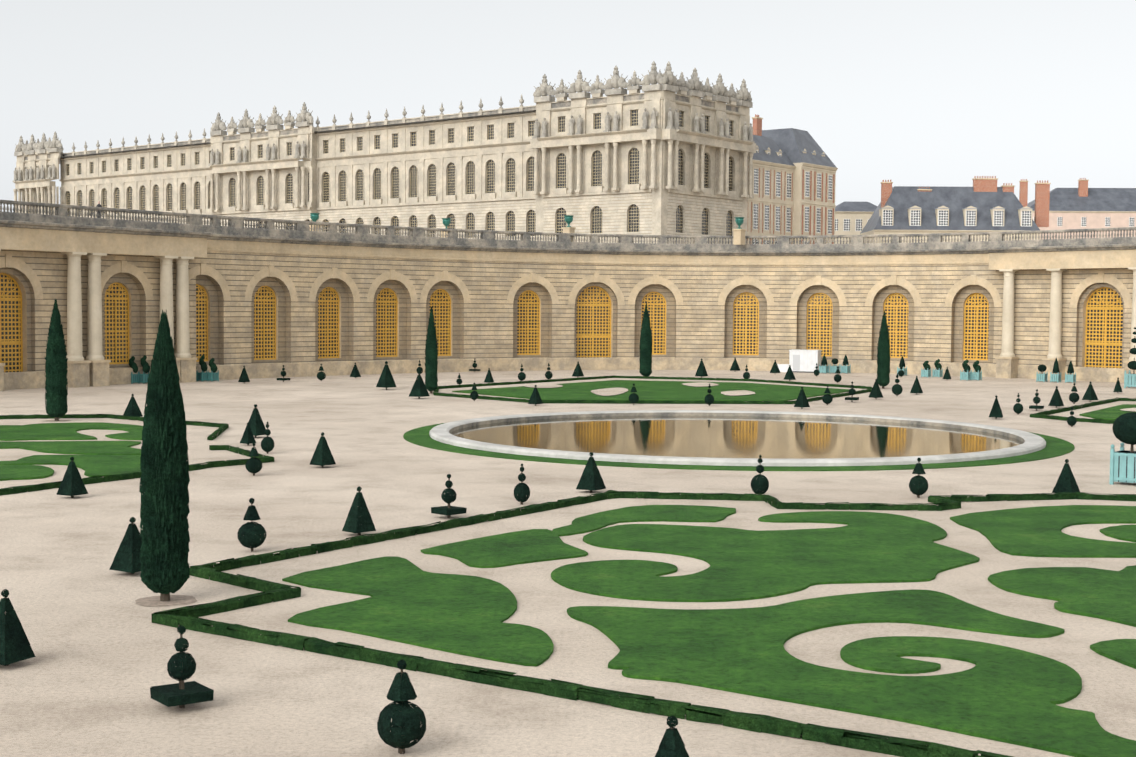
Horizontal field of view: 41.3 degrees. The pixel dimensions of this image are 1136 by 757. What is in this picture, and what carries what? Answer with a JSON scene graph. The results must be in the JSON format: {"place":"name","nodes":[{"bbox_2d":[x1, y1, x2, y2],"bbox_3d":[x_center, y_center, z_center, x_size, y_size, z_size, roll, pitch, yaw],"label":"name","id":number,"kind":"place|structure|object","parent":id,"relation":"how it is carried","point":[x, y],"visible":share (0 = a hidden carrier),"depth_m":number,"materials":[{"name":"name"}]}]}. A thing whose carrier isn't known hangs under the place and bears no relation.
{"place":"outdoors","nodes":[
{"label":"outdoors","id":0,"kind":"place"},
{"bbox_2d":[0,370,1135,756],"bbox_3d":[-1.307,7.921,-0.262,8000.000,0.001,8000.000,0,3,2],"label":"ground","id":1,"kind":"structure","parent":0,"point":[88,676],"depth_m":44.94,"materials":[{"name":"beige gravel"}]},
{"bbox_2d":[43,299,70,421],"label":"cypress","id":2,"kind":"object","parent":1,"relation":"on","point":[56,386],"visible":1,"depth_m":101.97,"materials":[{"name":"green plant"}]},
{"bbox_2d":[135,310,196,606],"bbox_3d":[-10.743,2.051,40.186,1.587,7.826,1.569,-1,3,-22],"label":"cypress","id":3,"kind":"object","parent":1,"relation":"on","point":[164,504],"visible":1,"depth_m":39.81,"materials":[{"name":"green plant"}]},
{"bbox_2d":[425,307,437,393],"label":"cypress","id":4,"kind":"object","parent":1,"relation":"on","point":[431,367],"visible":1,"depth_m":138.00,"materials":[{"name":"green plant"}]},
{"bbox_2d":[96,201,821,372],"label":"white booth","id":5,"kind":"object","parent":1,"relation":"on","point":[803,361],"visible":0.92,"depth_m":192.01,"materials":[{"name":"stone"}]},
{"bbox_2d":[0,358,1121,756],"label":"topiary","id":6,"kind":"object","parent":1,"relation":"on","point":[400,722],"visible":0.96,"depth_m":52.17,"materials":[{"name":"green plant"}]},
{"bbox_2d":[0,200,1135,390],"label":"arcade wall","id":7,"kind":"structure","parent":1,"relation":"on","point":[269,301],"depth_m":179.71,"materials":[{"name":"stone"}]},
{"bbox_2d":[0,203,1135,243],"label":"orangerie balusters","id":8,"kind":"object","parent":7,"relation":"on","point":[30,210],"visible":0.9,"depth_m":176.38,"materials":[{"name":"stone"}]},
{"bbox_2d":[0,380,1135,756],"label":"lawns","id":9,"kind":"structure","parent":1,"relation":"on","point":[1004,694],"depth_m":41.30,"materials":[{"name":"green plant"}]},
{"bbox_2d":[0,375,1135,756],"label":"hedges","id":10,"kind":"object","parent":1,"relation":"on","point":[188,617],"visible":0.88,"depth_m":40.61,"materials":[{"name":"green plant"}]},
{"bbox_2d":[129,327,1135,484],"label":"planters","id":11,"kind":"object","parent":1,"relation":"on","point":[1122,465],"visible":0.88,"depth_m":157.46,"materials":[{"name":"light blue painted wood"},{"name":"green foliage"},{"name":"bark"}]},
{"bbox_2d":[637,303,651,378],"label":"cypress","id":12,"kind":"object","parent":1,"relation":"on","point":[645,359],"visible":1,"depth_m":170.75,"materials":[{"name":"green plant"}]},
{"bbox_2d":[403,410,1074,470],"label":"pool","id":13,"kind":"structure","parent":1,"relation":"on","point":[729,440],"depth_m":90.36,"materials":[{"name":"beige liquid"}]},
{"bbox_2d":[876,311,890,388],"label":"cypress","id":14,"kind":"object","parent":1,"relation":"on","point":[883,361],"visible":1,"depth_m":152.69,"materials":[{"name":"green plant"}]},
{"bbox_2d":[0,0,1135,211],"label":"sky","id":15,"kind":"structure","parent":0,"point":[937,93],"materials":[{"name":"white"}]},
{"label":"terrace","id":16,"kind":"structure","parent":0,"visible":0},
{"bbox_2d":[13,61,755,243],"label":"palace","id":17,"kind":"structure","parent":16,"relation":"on","point":[661,157],"depth_m":266.54,"materials":[{"name":"stone"}]},
{"bbox_2d":[747,114,1135,243],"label":"town buildings","id":18,"kind":"structure","parent":16,"relation":"on","point":[794,182],"depth_m":296.69,"materials":[{"name":"stone"}]}
]}

